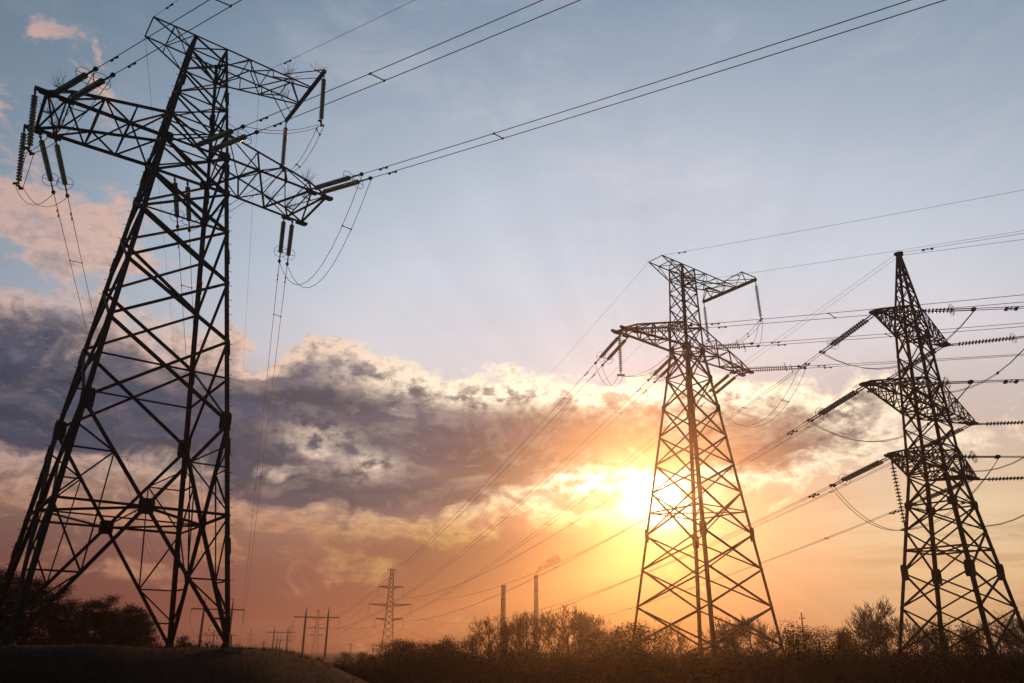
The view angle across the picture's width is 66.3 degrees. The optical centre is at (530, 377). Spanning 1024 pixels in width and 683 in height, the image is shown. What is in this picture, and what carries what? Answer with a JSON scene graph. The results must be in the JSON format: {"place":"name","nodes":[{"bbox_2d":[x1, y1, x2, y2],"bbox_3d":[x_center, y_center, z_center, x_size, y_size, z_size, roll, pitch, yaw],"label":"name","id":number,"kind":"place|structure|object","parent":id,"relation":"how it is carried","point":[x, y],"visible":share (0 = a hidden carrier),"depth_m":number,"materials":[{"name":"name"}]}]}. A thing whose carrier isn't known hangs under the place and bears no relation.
{"place":"outdoors","nodes":[
{"label":"outdoors","id":0,"kind":"place"},
{"bbox_2d":[0,638,1016,682],"bbox_3d":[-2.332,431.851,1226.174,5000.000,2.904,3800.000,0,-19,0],"label":"ground","id":1,"kind":"structure","parent":0,"point":[204,675],"depth_m":30.47,"materials":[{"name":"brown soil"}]},
{"bbox_2d":[0,567,24,640],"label":"tree","id":2,"kind":"object","parent":1,"relation":"on","point":[11,595],"visible":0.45,"depth_m":44.35,"materials":[{"name":"green plant"}]},
{"bbox_2d":[0,572,39,644],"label":"tree","id":3,"kind":"object","parent":1,"relation":"on","point":[24,617],"visible":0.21,"depth_m":47.02,"materials":[{"name":"green plant"}]},
{"bbox_2d":[2,574,67,644],"bbox_3d":[-31.146,15.350,49.089,4.155,5.897,4.060,2,-19,-4],"label":"deciduous tree","id":4,"kind":"object","parent":1,"relation":"on","point":[43,600],"visible":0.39,"depth_m":48.93,"materials":[{"name":"green plant"}]},
{"bbox_2d":[33,582,81,643],"bbox_3d":[-32.670,17.599,53.497,3.852,6.992,3.642,-13,-24,34],"label":"tree","id":5,"kind":"object","parent":1,"relation":"on","point":[68,608],"visible":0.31,"depth_m":53.72,"materials":[{"name":"green plant"}]},
{"bbox_2d":[54,597,93,644],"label":"tree","id":6,"kind":"object","parent":1,"relation":"on","point":[77,629],"visible":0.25,"depth_m":56.73,"materials":[{"name":"green plant"}]},
{"bbox_2d":[69,596,116,644],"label":"tree","id":7,"kind":"object","parent":1,"relation":"on","point":[93,616],"visible":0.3,"depth_m":58.81,"materials":[{"name":"green plant"}]},
{"bbox_2d":[82,594,130,644],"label":"tree","id":8,"kind":"object","parent":1,"relation":"on","point":[112,612],"visible":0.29,"depth_m":61.09,"materials":[{"name":"green plant"}]},
{"bbox_2d":[110,602,154,646],"bbox_3d":[-33.086,21.582,63.972,4.582,6.288,4.690,-1,-19,4],"label":"bush","id":9,"kind":"object","parent":1,"relation":"on","point":[131,625],"visible":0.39,"depth_m":64.22,"materials":[{"name":"green plant"}]},
{"bbox_2d":[128,605,156,645],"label":"bush","id":10,"kind":"object","parent":1,"relation":"on","point":[148,629],"visible":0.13,"depth_m":67.20,"materials":[{"name":"green plant"}]},
{"bbox_2d":[0,17,332,652],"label":"anchor pylon","id":11,"kind":"object","parent":1,"relation":"on","point":[151,173],"visible":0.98,"depth_m":41.05,"materials":[{"name":"metal"}]},
{"bbox_2d":[13,127,26,189],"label":"insulator string","id":12,"kind":"object","parent":11,"relation":"hanging from","point":[22,145],"visible":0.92,"depth_m":40.73,"materials":[{"name":"black ceramic"}]},
{"bbox_2d":[23,89,37,154],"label":"insulator string","id":13,"kind":"object","parent":11,"relation":"hanging from","point":[32,118],"visible":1,"depth_m":37.89,"materials":[{"name":"black ceramic"}]},
{"bbox_2d":[38,132,58,194],"bbox_3d":[-26.965,-11.883,43.714,0.863,0.834,4.885,7,-32,-18],"label":"insulator string","id":14,"kind":"object","parent":11,"relation":"attached to","point":[47,164],"visible":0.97,"depth_m":43.60,"materials":[{"name":"black ceramic"}]},
{"bbox_2d":[54,139,72,197],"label":"insulator string","id":15,"kind":"object","parent":11,"relation":"attached to","point":[58,153],"visible":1,"depth_m":44.06,"materials":[{"name":"grey ceramic"}]},
{"bbox_2d":[54,195,188,621],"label":"conductor bundle","id":16,"kind":"object","parent":15,"relation":"attached to","point":[91,349],"visible":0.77,"depth_m":56.32,"materials":[{"name":"grey metal"}]},
{"bbox_2d":[50,66,98,96],"bbox_3d":[-21.915,-14.129,37.553,4.885,0.834,0.863,-3,-18,37],"label":"insulator string","id":17,"kind":"object","parent":11,"relation":"attached to","point":[79,78],"visible":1,"depth_m":37.32,"materials":[{"name":"grey ceramic"}]},
{"bbox_2d":[16,70,112,206],"bbox_3d":[-24.329,-11.227,40.095,2.575,3.203,12.835,14,-24,-35],"label":"jumper loop","id":18,"kind":"object","parent":17,"relation":"hanging from","point":[71,108],"visible":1,"depth_m":36.84,"materials":[{"name":"grey metal"}]},
{"bbox_2d":[97,0,240,73],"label":"conductor bundle","id":19,"kind":"object","parent":17,"relation":"attached to","point":[134,63],"visible":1,"depth_m":33.11,"materials":[{"name":"grey metal"}]},
{"bbox_2d":[69,72,115,99],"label":"insulator string","id":20,"kind":"object","parent":11,"relation":"attached to","point":[92,86],"visible":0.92,"depth_m":37.70,"materials":[{"name":"grey ceramic"}]},
{"bbox_2d":[169,177,184,228],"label":"insulator string","id":21,"kind":"object","parent":11,"relation":"attached to","point":[176,205],"visible":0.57,"depth_m":48.02,"materials":[{"name":"grey ceramic"}]},
{"bbox_2d":[178,232,214,616],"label":"conductor bundle","id":22,"kind":"object","parent":21,"relation":"attached to","point":[195,377],"visible":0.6,"depth_m":61.40,"materials":[{"name":"grey metal"}]},
{"bbox_2d":[180,124,324,230],"bbox_3d":[-16.363,-12.778,47.224,5.402,4.711,12.674,14,-24,-35],"label":"jumper loop","id":23,"kind":"object","parent":21,"relation":"attached to","point":[279,170],"visible":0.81,"depth_m":47.86,"materials":[{"name":"grey metal"}]},
{"bbox_2d":[193,124,244,147],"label":"insulator string","id":24,"kind":"object","parent":11,"relation":"attached to","point":[218,136],"visible":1,"depth_m":41.48,"materials":[{"name":"grey ceramic"}]},
{"bbox_2d":[206,129,258,152],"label":"insulator string","id":25,"kind":"object","parent":11,"relation":"attached to","point":[227,143],"visible":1,"depth_m":41.91,"materials":[{"name":"grey ceramic"}]},
{"bbox_2d":[245,0,579,131],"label":"conductor bundle","id":26,"kind":"object","parent":25,"relation":"attached to","point":[280,123],"visible":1,"depth_m":33.63,"materials":[{"name":"grey metal"}]},
{"bbox_2d":[274,219,286,262],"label":"insulator string","id":27,"kind":"object","parent":11,"relation":"attached to","point":[282,235],"visible":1,"depth_m":51.53,"materials":[{"name":"black ceramic"}]},
{"bbox_2d":[242,267,286,617],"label":"conductor bundle","id":28,"kind":"object","parent":27,"relation":"attached to","point":[269,409],"visible":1,"depth_m":69.49,"materials":[{"name":"grey metal"}]},
{"bbox_2d":[283,220,294,265],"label":"insulator string","id":29,"kind":"object","parent":11,"relation":"attached to","point":[290,239],"visible":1,"depth_m":51.78,"materials":[{"name":"black ceramic"}]},
{"bbox_2d":[318,72,325,126],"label":"insulator string","id":30,"kind":"object","parent":11,"relation":"hanging from","point":[322,97],"visible":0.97,"depth_m":47.67,"materials":[{"name":"black ceramic"}]},
{"bbox_2d":[309,171,363,189],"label":"insulator string","id":31,"kind":"object","parent":11,"relation":"attached to","point":[333,182],"visible":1,"depth_m":45.28,"materials":[{"name":"black ceramic"}]},
{"bbox_2d":[318,175,372,193],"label":"insulator string","id":32,"kind":"object","parent":11,"relation":"attached to","point":[337,187],"visible":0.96,"depth_m":45.64,"materials":[{"name":"black ceramic"}]},
{"bbox_2d":[280,176,370,287],"bbox_3d":[-13.070,-7.793,48.282,0.659,4.044,12.811,14,-24,-35],"label":"jumper loop","id":33,"kind":"object","parent":32,"relation":"hanging from","point":[334,242],"visible":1,"depth_m":45.58,"materials":[{"name":"grey metal"}]},
{"bbox_2d":[363,0,944,177],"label":"conductor bundle","id":34,"kind":"object","parent":32,"relation":"attached to","point":[395,171],"visible":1,"depth_m":33.00,"materials":[{"name":"grey metal"}]},
{"bbox_2d":[191,598,244,643],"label":"portal pylon","id":35,"kind":"object","parent":1,"relation":"on","point":[202,620],"visible":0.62,"depth_m":231.26,"materials":[{"name":"metal"}]},
{"bbox_2d":[294,607,339,657],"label":"portal pylon","id":36,"kind":"object","parent":1,"relation":"on","point":[326,637],"visible":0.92,"depth_m":276.08,"materials":[{"name":"metal"}]},
{"bbox_2d":[367,640,409,668],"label":"leafy tree","id":37,"kind":"object","parent":1,"relation":"on","point":[382,646],"visible":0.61,"depth_m":72.51,"materials":[{"name":"green plant"}]},
{"bbox_2d":[371,569,410,652],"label":"suspension pylon","id":38,"kind":"object","parent":1,"relation":"on","point":[392,618],"visible":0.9,"depth_m":245.89,"materials":[{"name":"metal"}]},
{"bbox_2d":[377,636,420,667],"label":"leafy tree","id":39,"kind":"object","parent":1,"relation":"on","point":[400,643],"visible":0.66,"depth_m":72.77,"materials":[{"name":"green plant"}]},
{"bbox_2d":[393,640,430,663],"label":"leafy tree","id":40,"kind":"object","parent":1,"relation":"on","point":[412,648],"visible":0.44,"depth_m":72.98,"materials":[{"name":"green plant"}]},
{"bbox_2d":[464,632,487,660],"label":"bare tree","id":41,"kind":"object","parent":1,"relation":"on","point":[472,640],"visible":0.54,"depth_m":81.04,"materials":[{"name":"brown plant"}]},
{"bbox_2d":[468,612,512,664],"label":"bare tree","id":42,"kind":"object","parent":1,"relation":"on","point":[488,634],"visible":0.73,"depth_m":84.30,"materials":[{"name":"brown plant"}]},
{"bbox_2d":[484,622,517,655],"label":"bare tree","id":43,"kind":"object","parent":1,"relation":"on","point":[506,632],"visible":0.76,"depth_m":84.66,"materials":[{"name":"brown plant"}]},
{"bbox_2d":[500,585,505,641],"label":"chimney","id":44,"kind":"object","parent":1,"relation":"on","point":[503,602],"visible":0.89,"depth_m":220.64,"materials":[{"name":"concrete"}]},
{"bbox_2d":[503,610,543,659],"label":"bare tree","id":45,"kind":"object","parent":1,"relation":"on","point":[520,625],"visible":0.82,"depth_m":86.32,"materials":[{"name":"brown plant"}]},
{"bbox_2d":[38,618,1023,682],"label":"scrub","id":46,"kind":"object","parent":1,"relation":"on","point":[564,668],"visible":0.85,"depth_m":43.29,"materials":[{"name":"brown plant"}]},
{"bbox_2d":[533,575,538,645],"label":"chimney","id":47,"kind":"object","parent":1,"relation":"on","point":[536,594],"visible":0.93,"depth_m":221.13,"materials":[{"name":"concrete"}]},
{"bbox_2d":[519,614,558,669],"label":"bare tree","id":48,"kind":"object","parent":1,"relation":"on","point":[537,629],"visible":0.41,"depth_m":89.14,"materials":[{"name":"brown plant"}]},
{"bbox_2d":[535,605,573,659],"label":"bare tree","id":49,"kind":"object","parent":1,"relation":"on","point":[552,630],"visible":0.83,"depth_m":85.16,"materials":[{"name":"brown plant"}]},
{"bbox_2d":[544,603,600,652],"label":"bare tree","id":50,"kind":"object","parent":1,"relation":"on","point":[574,612],"visible":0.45,"depth_m":85.69,"materials":[{"name":"brown plant"}]},
{"bbox_2d":[564,610,596,658],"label":"bare tree","id":51,"kind":"object","parent":1,"relation":"on","point":[579,627],"visible":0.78,"depth_m":83.71,"materials":[{"name":"brown plant"}]},
{"bbox_2d":[561,613,615,657],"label":"bare tree","id":52,"kind":"object","parent":1,"relation":"on","point":[598,621],"visible":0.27,"depth_m":85.88,"materials":[{"name":"brown plant"}]},
{"bbox_2d":[570,628,617,659],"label":"leafy tree","id":53,"kind":"object","parent":1,"relation":"on","point":[584,640],"visible":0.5,"depth_m":73.96,"materials":[{"name":"green plant"}]},
{"bbox_2d":[599,617,674,681],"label":"leafy tree","id":54,"kind":"object","parent":1,"relation":"on","point":[638,633],"visible":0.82,"depth_m":57.37,"materials":[{"name":"green plant"}]},
{"bbox_2d":[647,620,689,658],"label":"bare tree","id":55,"kind":"object","parent":1,"relation":"on","point":[680,641],"visible":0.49,"depth_m":66.61,"materials":[{"name":"brown plant"}]},
{"bbox_2d":[611,255,791,682],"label":"anchor pylon","id":56,"kind":"object","parent":1,"relation":"on","point":[687,352],"visible":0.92,"depth_m":61.66,"materials":[{"name":"metal"}]},
{"bbox_2d":[601,338,627,365],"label":"insulator string","id":57,"kind":"object","parent":56,"relation":"attached to","point":[612,354],"visible":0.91,"depth_m":63.45,"materials":[{"name":"brown ceramic"}]},
{"bbox_2d":[297,365,601,628],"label":"conductor bundle","id":58,"kind":"object","parent":57,"relation":"attached to","point":[487,480],"visible":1,"depth_m":85.60,"materials":[{"name":"grey metal"}]},
{"bbox_2d":[647,354,674,380],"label":"insulator string","id":59,"kind":"object","parent":56,"relation":"attached to","point":[655,373],"visible":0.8,"depth_m":67.25,"materials":[{"name":"brown ceramic"}]},
{"bbox_2d":[333,387,646,628],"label":"conductor bundle","id":60,"kind":"object","parent":59,"relation":"attached to","point":[523,497],"visible":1,"depth_m":92.14,"materials":[{"name":"grey metal"}]},
{"bbox_2d":[640,326,699,334],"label":"insulator string","id":61,"kind":"object","parent":56,"relation":"attached to","point":[669,330],"visible":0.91,"depth_m":59.48,"materials":[{"name":"grey ceramic"}]},
{"bbox_2d":[696,294,1023,327],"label":"conductor bundle","id":62,"kind":"object","parent":61,"relation":"attached to","point":[849,311],"visible":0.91,"depth_m":54.09,"materials":[{"name":"grey metal"}]},
{"bbox_2d":[711,374,738,396],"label":"insulator string","id":63,"kind":"object","parent":56,"relation":"attached to","point":[733,378],"visible":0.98,"depth_m":70.71,"materials":[{"name":"brown ceramic"}]},
{"bbox_2d":[339,401,704,628],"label":"conductor bundle","id":64,"kind":"object","parent":63,"relation":"attached to","point":[548,521],"visible":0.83,"depth_m":103.12,"materials":[{"name":"grey metal"}]},
{"bbox_2d":[699,342,759,351],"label":"insulator string","id":65,"kind":"object","parent":56,"relation":"attached to","point":[730,347],"visible":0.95,"depth_m":63.00,"materials":[{"name":"grey ceramic"}]},
{"bbox_2d":[753,323,1023,345],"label":"conductor bundle","id":66,"kind":"object","parent":65,"relation":"attached to","point":[884,334],"visible":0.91,"depth_m":57.92,"materials":[{"name":"grey metal"}]},
{"bbox_2d":[744,363,799,371],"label":"insulator string","id":67,"kind":"object","parent":56,"relation":"attached to","point":[767,367],"visible":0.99,"depth_m":66.62,"materials":[{"name":"grey ceramic"}]},
{"bbox_2d":[810,354,1022,368],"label":"conductor bundle","id":68,"kind":"object","parent":67,"relation":"attached to","point":[908,362],"visible":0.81,"depth_m":62.60,"materials":[{"name":"grey metal"}]},
{"bbox_2d":[698,615,753,665],"bbox_3d":[15.236,21.310,61.203,4.444,5.254,4.282,-15,-25,37],"label":"bare tree","id":69,"kind":"object","parent":1,"relation":"on","point":[716,626],"visible":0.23,"depth_m":61.34,"materials":[{"name":"brown plant"}]},
{"bbox_2d":[706,615,777,676],"bbox_3d":[16.197,20.732,59.460,5.604,5.289,3.316,9,-21,-23],"label":"bare tree","id":70,"kind":"object","parent":1,"relation":"on","point":[730,639],"visible":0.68,"depth_m":59.37,"materials":[{"name":"brown plant"}]},
{"bbox_2d":[747,621,784,673],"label":"bare tree","id":71,"kind":"object","parent":1,"relation":"on","point":[765,644],"visible":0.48,"depth_m":60.12,"materials":[{"name":"brown plant"}]},
{"bbox_2d":[762,620,821,682],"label":"leafy tree","id":72,"kind":"object","parent":1,"relation":"on","point":[792,644],"visible":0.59,"depth_m":47.73,"materials":[{"name":"brown plant"}]},
{"bbox_2d":[787,625,856,682],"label":"leafy tree","id":73,"kind":"object","parent":1,"relation":"on","point":[818,637],"visible":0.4,"depth_m":54.95,"materials":[{"name":"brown plant"}]},
{"bbox_2d":[821,627,890,678],"bbox_3d":[23.076,20.187,56.361,4.604,4.636,4.321,9,-21,-24],"label":"leafy tree","id":74,"kind":"object","parent":1,"relation":"on","point":[848,637],"visible":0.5,"depth_m":56.56,"materials":[{"name":"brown plant"}]},
{"bbox_2d":[831,593,895,655],"bbox_3d":[26.873,21.244,63.429,5.923,7.117,5.362,-3,-20,8],"label":"bare tree","id":75,"kind":"object","parent":1,"relation":"on","point":[882,609],"visible":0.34,"depth_m":63.37,"materials":[{"name":"brown plant"}]},
{"bbox_2d":[841,607,893,659],"bbox_3d":[26.526,21.155,61.483,3.715,5.962,3.580,14,-24,-35],"label":"bare tree","id":76,"kind":"object","parent":1,"relation":"on","point":[861,626],"visible":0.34,"depth_m":61.94,"materials":[{"name":"brown plant"}]},
{"bbox_2d":[854,613,929,674],"bbox_3d":[26.111,19.668,56.185,5.339,5.212,3.160,8,-21,-20],"label":"bare tree","id":77,"kind":"object","parent":1,"relation":"on","point":[880,637],"visible":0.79,"depth_m":56.16,"materials":[{"name":"brown plant"}]},
{"bbox_2d":[889,620,938,665],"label":"bare tree","id":78,"kind":"object","parent":1,"relation":"on","point":[915,644],"visible":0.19,"depth_m":57.48,"materials":[{"name":"brown plant"}]},
{"bbox_2d":[859,251,1023,682],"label":"double circuit pylon","id":79,"kind":"object","parent":1,"relation":"on","point":[968,562],"visible":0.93,"depth_m":43.69,"materials":[{"name":"metal"}]},
{"bbox_2d":[807,386,862,421],"bbox_3d":[16.976,1.534,43.842,0.621,0.601,4.885,6,-27,-16],"label":"insulator string","id":80,"kind":"object","parent":79,"relation":"attached to","point":[847,395],"visible":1,"depth_m":43.73,"materials":[{"name":"black ceramic"}]},
{"bbox_2d":[829,457,887,486],"bbox_3d":[18.149,5.291,43.498,0.621,0.601,4.885,6,-27,-16],"label":"insulator string","id":81,"kind":"object","parent":79,"relation":"attached to","point":[858,471],"visible":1,"depth_m":43.40,"materials":[{"name":"black ceramic"}]},
{"bbox_2d":[890,458,909,530],"bbox_3d":[19.107,6.039,40.642,0.300,3.780,0.550,-2,-19,-1],"label":"insulator string","id":82,"kind":"object","parent":79,"relation":"hanging from","point":[899,500],"visible":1,"depth_m":40.52,"materials":[{"name":"black ceramic"}]},
{"bbox_2d":[890,347,943,378],"bbox_3d":[25.291,-0.861,51.383,0.621,0.601,4.885,6,-27,-16],"label":"insulator string","id":83,"kind":"object","parent":79,"relation":"attached to","point":[919,362],"visible":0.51,"depth_m":50.73,"materials":[{"name":"black ceramic"}]},
{"bbox_2d":[402,388,876,599],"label":"conductor bundle","id":84,"kind":"object","parent":83,"relation":"attached to","point":[868,391],"visible":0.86,"depth_m":68.16,"materials":[{"name":"grey metal"}]},
{"bbox_2d":[869,378,972,388],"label":"insulator string","id":85,"kind":"object","parent":79,"relation":"attached to","point":[922,384],"visible":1,"depth_m":40.80,"materials":[{"name":"black ceramic"}]},
{"bbox_2d":[810,383,971,441],"bbox_3d":[19.471,2.334,42.630,0.342,2.248,9.032,18,-26,-42],"label":"jumper loop","id":86,"kind":"object","parent":85,"relation":"hanging from","point":[928,423],"visible":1,"depth_m":41.55,"materials":[{"name":"grey metal"}]},
{"bbox_2d":[870,376,973,387],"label":"insulator string","id":87,"kind":"object","parent":79,"relation":"attached to","point":[927,382],"visible":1,"depth_m":40.54,"materials":[{"name":"black ceramic"}]},
{"bbox_2d":[879,306,975,315],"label":"insulator string","id":88,"kind":"object","parent":79,"relation":"attached to","point":[939,311],"visible":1,"depth_m":43.57,"materials":[{"name":"black ceramic"}]},
{"bbox_2d":[821,311,973,369],"bbox_3d":[21.232,-1.659,45.465,0.343,2.174,9.020,18,-26,-41],"label":"jumper loop","id":89,"kind":"object","parent":88,"relation":"hanging from","point":[933,349],"visible":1,"depth_m":44.41,"materials":[{"name":"grey metal"}]},
{"bbox_2d":[915,425,970,452],"bbox_3d":[26.729,4.060,50.848,0.621,0.601,4.885,6,-27,-16],"label":"insulator string","id":90,"kind":"object","parent":79,"relation":"attached to","point":[948,436],"visible":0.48,"depth_m":50.11,"materials":[{"name":"black ceramic"}]},
{"bbox_2d":[411,454,911,622],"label":"conductor bundle","id":91,"kind":"object","parent":90,"relation":"attached to","point":[731,536],"visible":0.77,"depth_m":68.32,"materials":[{"name":"grey metal"}]},
{"bbox_2d":[913,480,972,504],"bbox_3d":[25.704,7.238,48.910,0.621,0.601,4.885,6,-27,-16],"label":"insulator string","id":92,"kind":"object","parent":79,"relation":"attached to","point":[940,494],"visible":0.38,"depth_m":49.11,"materials":[{"name":"black ceramic"}]},
{"bbox_2d":[404,508,903,641],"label":"conductor bundle","id":93,"kind":"object","parent":92,"relation":"attached to","point":[896,511],"visible":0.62,"depth_m":62.70,"materials":[{"name":"grey metal"}]},
{"bbox_2d":[901,450,1000,461],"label":"insulator string","id":94,"kind":"object","parent":79,"relation":"attached to","point":[957,456],"visible":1,"depth_m":40.19,"materials":[{"name":"black ceramic"}]},
{"bbox_2d":[831,458,998,530],"bbox_3d":[19.885,6.454,41.377,2.390,3.474,9.030,18,-26,-41],"label":"jumper loop","id":95,"kind":"object","parent":94,"relation":"hanging from","point":[962,502],"visible":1,"depth_m":39.76,"materials":[{"name":"grey metal"}]},
{"bbox_2d":[910,617,989,682],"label":"tree","id":96,"kind":"object","parent":1,"relation":"on","point":[935,635],"visible":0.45,"depth_m":49.49,"materials":[{"name":"brown plant"}]},
{"bbox_2d":[954,620,1008,668],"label":"bare tree","id":97,"kind":"object","parent":1,"relation":"on","point":[982,640],"visible":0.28,"depth_m":52.25,"materials":[{"name":"brown plant"}]},
{"bbox_2d":[982,617,1023,682],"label":"bare tree","id":98,"kind":"object","parent":1,"relation":"on","point":[1021,632],"visible":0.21,"depth_m":49.90,"materials":[{"name":"brown plant"}]},
{"bbox_2d":[993,607,1023,656],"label":"bare tree","id":99,"kind":"object","parent":1,"relation":"on","point":[1007,635],"visible":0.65,"depth_m":46.59,"materials":[{"name":"brown plant"}]},
{"bbox_2d":[0,0,1023,654],"label":"sky","id":100,"kind":"structure","parent":0,"point":[458,285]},
{"bbox_2d":[368,421,808,620],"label":"conductor bundle","id":101,"kind":"object","parent":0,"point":[788,433],"visible":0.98,"depth_m":58.20,"materials":[{"name":"grey metal"}]},
{"bbox_2d":[378,353,819,598],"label":"conductor bundle","id":102,"kind":"object","parent":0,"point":[805,364],"visible":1,"depth_m":62.32,"materials":[{"name":"grey metal"}]},
{"bbox_2d":[377,486,832,640],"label":"conductor bundle","id":103,"kind":"object","parent":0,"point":[813,495],"visible":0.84,"depth_m":56.94,"materials":[{"name":"grey metal"}]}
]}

